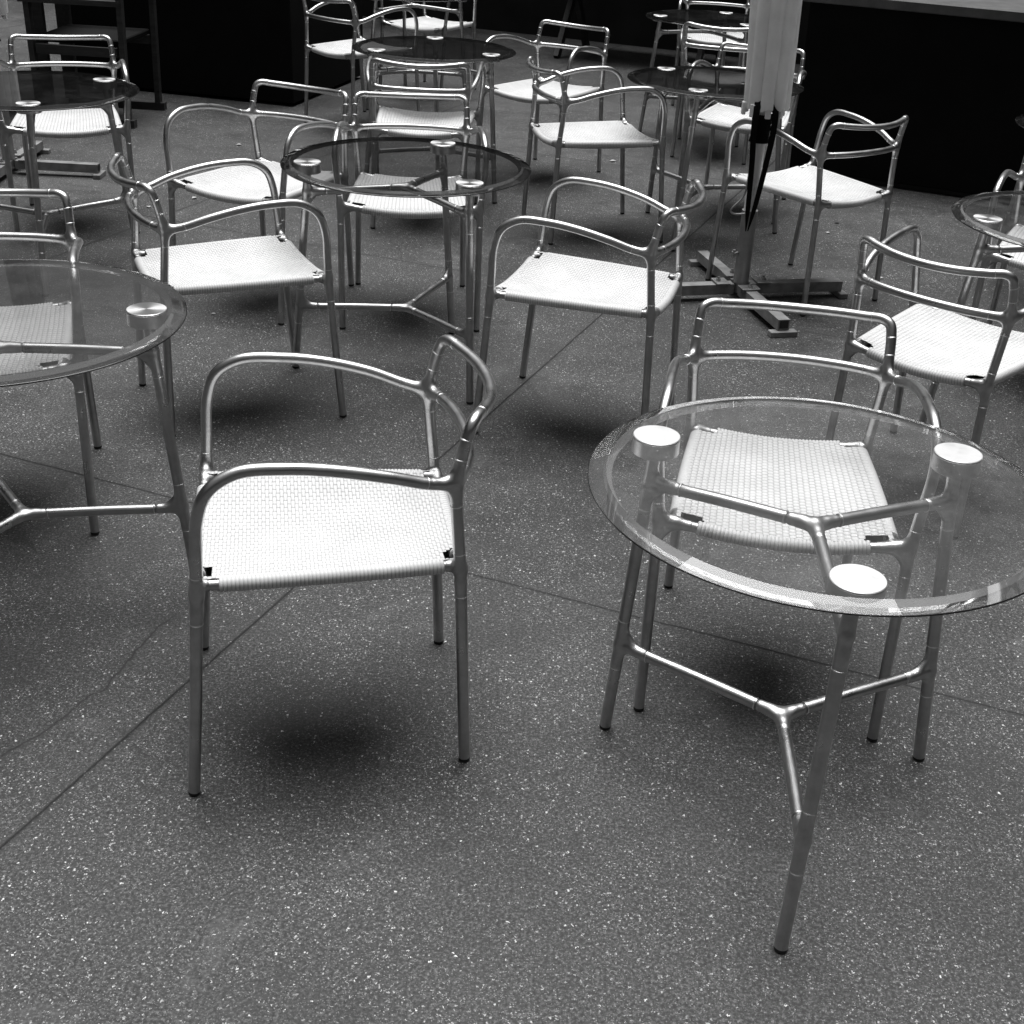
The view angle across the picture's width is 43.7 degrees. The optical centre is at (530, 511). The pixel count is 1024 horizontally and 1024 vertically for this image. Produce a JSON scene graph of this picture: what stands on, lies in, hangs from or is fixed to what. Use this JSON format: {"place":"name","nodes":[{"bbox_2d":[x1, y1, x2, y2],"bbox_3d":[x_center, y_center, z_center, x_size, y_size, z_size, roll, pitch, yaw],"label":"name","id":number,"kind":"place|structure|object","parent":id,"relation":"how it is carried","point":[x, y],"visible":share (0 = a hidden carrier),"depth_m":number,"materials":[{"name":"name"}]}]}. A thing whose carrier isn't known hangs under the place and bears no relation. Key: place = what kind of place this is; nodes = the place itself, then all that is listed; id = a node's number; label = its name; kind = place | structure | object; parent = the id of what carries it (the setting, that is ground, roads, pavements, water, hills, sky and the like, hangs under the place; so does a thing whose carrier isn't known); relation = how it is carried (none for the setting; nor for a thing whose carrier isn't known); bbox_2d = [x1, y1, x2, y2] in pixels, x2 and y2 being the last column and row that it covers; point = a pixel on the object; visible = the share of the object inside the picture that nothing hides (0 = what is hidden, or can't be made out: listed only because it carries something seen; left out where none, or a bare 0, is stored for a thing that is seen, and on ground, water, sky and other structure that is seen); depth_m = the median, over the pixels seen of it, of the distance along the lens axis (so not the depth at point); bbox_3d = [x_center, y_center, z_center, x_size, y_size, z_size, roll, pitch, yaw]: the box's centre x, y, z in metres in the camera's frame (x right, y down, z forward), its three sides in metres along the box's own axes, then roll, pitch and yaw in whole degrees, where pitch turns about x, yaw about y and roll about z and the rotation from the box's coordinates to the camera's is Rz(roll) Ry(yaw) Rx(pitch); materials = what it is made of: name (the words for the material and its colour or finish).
{"place":"outdoors","nodes":[
{"label":"outdoors","id":0,"kind":"place"},
{"bbox_2d":[31,2,69,71],"bbox_3d":[-3.202,-2.749,7.414,1.100,0.746,0.742,-1,28,-7],"label":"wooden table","id":1,"kind":"object","parent":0,"point":[38,12],"depth_m":7.19,"materials":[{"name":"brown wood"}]},
{"bbox_2d":[0,0,1023,1023],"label":"ground","id":2,"kind":"structure","parent":0,"point":[345,837],"depth_m":2.70,"materials":[{"name":"grey concrete"}]},
{"bbox_2d":[0,188,101,534],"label":"armchair","id":3,"kind":"object","parent":2,"relation":"on","point":[70,240],"visible":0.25,"depth_m":3.27,"materials":[{"name":"metal"}]},
{"bbox_2d":[0,0,105,179],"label":"folded parasol","id":4,"kind":"object","parent":2,"relation":"on","point":[17,160],"visible":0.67,"depth_m":6.19,"materials":[{"name":"metal"}]},
{"bbox_2d":[0,34,139,232],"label":"armchair","id":5,"kind":"object","parent":2,"relation":"on","point":[77,123],"visible":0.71,"depth_m":5.36,"materials":[{"name":"metal"}]},
{"bbox_2d":[0,70,140,258],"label":"bistro table","id":6,"kind":"object","parent":2,"relation":"on","point":[30,94],"visible":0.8,"depth_m":4.68,"materials":[{"name":"glass"}]},
{"bbox_2d":[17,0,166,128],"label":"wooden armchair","id":7,"kind":"object","parent":2,"relation":"on","point":[121,35],"visible":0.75,"depth_m":7.10,"materials":[{"name":"wood"}]},
{"bbox_2d":[0,259,189,564],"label":"bistro table","id":8,"kind":"object","parent":2,"relation":"on","point":[59,319],"visible":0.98,"depth_m":2.67,"materials":[{"name":"glass"}]},
{"bbox_2d":[70,0,362,103],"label":"wall","id":9,"kind":"structure","parent":2,"relation":"on","point":[233,48],"depth_m":7.96,"materials":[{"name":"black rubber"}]},
{"bbox_2d":[107,152,346,435],"bbox_3d":[-0.907,-0.666,3.773,0.583,0.728,0.532,-11,31,-24],"label":"armchair","id":10,"kind":"object","parent":2,"relation":"on","point":[278,259],"visible":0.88,"depth_m":3.71,"materials":[{"name":"fabric"}]},
{"bbox_2d":[163,79,353,324],"bbox_3d":[-0.961,-1.158,4.689,0.532,0.728,0.583,15,30,21],"label":"armchair","id":11,"kind":"object","parent":2,"relation":"on","point":[242,185],"visible":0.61,"depth_m":4.62,"materials":[{"name":"fabric"}]},
{"bbox_2d":[188,335,496,796],"bbox_3d":[-0.370,0.075,2.441,0.583,0.728,0.532,-3,29,-11],"label":"armchair","id":12,"kind":"object","parent":2,"relation":"on","point":[262,526],"visible":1,"depth_m":2.36,"materials":[{"name":"fabric"}]},
{"bbox_2d":[302,0,420,133],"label":"armchair","id":13,"kind":"object","parent":2,"relation":"on","point":[342,49],"visible":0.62,"depth_m":7.33,"materials":[{"name":"metal"}]},
{"bbox_2d":[280,137,530,403],"bbox_3d":[-0.398,-0.782,4.096,0.769,0.678,0.769,-1,28,-9],"label":"bistro table","id":14,"kind":"object","parent":2,"relation":"on","point":[303,170],"visible":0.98,"depth_m":3.96,"materials":[{"name":"metal"}]},
{"bbox_2d":[331,91,488,331],"bbox_3d":[-0.435,-1.102,4.638,0.532,0.728,0.583,0,28,-5],"label":"armchair","id":15,"kind":"object","parent":2,"relation":"on","point":[405,208],"visible":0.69,"depth_m":4.53,"materials":[{"name":"metal"}]},
{"bbox_2d":[366,0,466,109],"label":"armchair","id":16,"kind":"object","parent":2,"relation":"on","point":[458,12],"visible":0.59,"depth_m":7.93,"materials":[{"name":"metal"}]},
{"bbox_2d":[365,56,485,232],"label":"armchair","id":17,"kind":"object","parent":2,"relation":"on","point":[381,114],"visible":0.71,"depth_m":5.52,"materials":[{"name":"silver metal"}]},
{"bbox_2d":[379,0,476,90],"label":"armchair","id":18,"kind":"object","parent":2,"relation":"on","point":[428,24],"visible":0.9,"depth_m":8.44,"materials":[{"name":"plastic"}]},
{"bbox_2d":[352,36,515,203],"bbox_3d":[-0.468,-1.886,6.157,0.769,0.678,0.769,18,31,25],"label":"bistro table","id":19,"kind":"object","parent":2,"relation":"on","point":[433,50],"visible":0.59,"depth_m":5.98,"materials":[{"name":"glass"}]},
{"bbox_2d":[475,19,609,183],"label":"armchair","id":20,"kind":"object","parent":2,"relation":"on","point":[520,91],"visible":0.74,"depth_m":6.57,"materials":[{"name":"plastic"}]},
{"bbox_2d":[362,0,809,63],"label":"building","id":21,"kind":"structure","parent":2,"relation":"on","point":[627,22],"depth_m":11.06,"materials":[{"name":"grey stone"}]},
{"bbox_2d":[473,176,706,457],"bbox_3d":[0.188,-0.609,3.780,0.583,0.728,0.532,11,29,14],"label":"armchair","id":22,"kind":"object","parent":2,"relation":"on","point":[541,277],"visible":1,"depth_m":3.71,"materials":[{"name":"plastic"}]},
{"bbox_2d":[521,56,667,244],"bbox_3d":[0.260,-1.608,5.659,0.583,0.728,0.532,-6,29,-17],"label":"armchair","id":23,"kind":"object","parent":2,"relation":"on","point":[622,134],"visible":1,"depth_m":5.58,"materials":[{"name":"plastic"}]},
{"bbox_2d":[638,9,748,146],"bbox_3d":[1.047,-2.613,7.678,0.768,0.678,0.768,17,31,24],"label":"bistro table","id":24,"kind":"object","parent":2,"relation":"on","point":[713,18],"visible":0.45,"depth_m":7.53,"materials":[{"name":"metal"}]},
{"bbox_2d":[670,21,749,164],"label":"armchair","id":25,"kind":"object","parent":2,"relation":"on","point":[684,43],"visible":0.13,"depth_m":7.01,"materials":[{"name":"metal"}]},
{"bbox_2d":[671,0,749,105],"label":"armchair","id":26,"kind":"object","parent":2,"relation":"on","point":[705,39],"visible":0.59,"depth_m":8.64,"materials":[{"name":"silver metal"}]},
{"bbox_2d":[627,66,803,251],"bbox_3d":[0.790,-1.590,5.733,0.769,0.678,0.769,-16,34,-32],"label":"bistro table","id":27,"kind":"object","parent":2,"relation":"on","point":[709,84],"visible":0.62,"depth_m":5.57,"materials":[{"name":"glass"}]},
{"bbox_2d":[674,41,806,223],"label":"armchair","id":28,"kind":"object","parent":2,"relation":"on","point":[717,115],"visible":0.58,"depth_m":6.13,"materials":[{"name":"silver metal"}]},
{"bbox_2d":[681,0,847,337],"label":"folded parasol","id":29,"kind":"object","parent":2,"relation":"on","point":[773,31],"visible":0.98,"depth_m":4.69,"materials":[{"name":"fabric"}]},
{"bbox_2d":[633,297,943,741],"bbox_3d":[0.518,-0.013,2.697,0.532,0.728,0.583,6,28,6],"label":"armchair","id":30,"kind":"object","parent":2,"relation":"on","point":[817,477],"visible":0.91,"depth_m":2.64,"materials":[{"name":"fabric"}]},
{"bbox_2d":[587,396,1023,953],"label":"bistro table","id":31,"kind":"object","parent":2,"relation":"on","point":[850,596],"visible":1,"depth_m":2.19,"materials":[{"name":"clear glass"}]},
{"bbox_2d":[705,109,908,316],"bbox_3d":[1.102,-1.213,5.007,0.532,0.728,0.583,-16,33,-31],"label":"armchair","id":32,"kind":"object","parent":2,"relation":"on","point":[819,188],"visible":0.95,"depth_m":4.91,"materials":[{"name":"plastic"}]},
{"bbox_2d":[790,0,1023,205],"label":"bar counter","id":33,"kind":"object","parent":2,"relation":"on","point":[946,77],"visible":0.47,"depth_m":6.59,"materials":[{"name":"black rubber"}]},
{"bbox_2d":[825,225,1023,538],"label":"armchair","id":34,"kind":"object","parent":2,"relation":"on","point":[937,340],"visible":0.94,"depth_m":3.36,"materials":[{"name":"fabric"}]},
{"bbox_2d":[919,191,1023,422],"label":"bistro table","id":35,"kind":"object","parent":2,"relation":"on","point":[985,225],"visible":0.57,"depth_m":3.72,"materials":[{"name":"glass"}]},
{"bbox_2d":[969,157,1023,324],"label":"armchair","id":36,"kind":"object","parent":2,"relation":"on","point":[1015,260],"visible":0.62,"depth_m":4.28,"materials":[{"name":"metal"}]},
{"bbox_2d":[553,0,720,65],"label":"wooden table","id":37,"kind":"object","parent":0,"point":[580,14],"visible":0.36,"depth_m":10.24,"materials":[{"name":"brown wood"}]},
{"bbox_2d":[989,114,1023,268],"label":"chair","id":38,"kind":"object","parent":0,"point":[1019,120],"visible":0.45,"depth_m":5.38,"materials":[{"name":"metal"}]}
]}

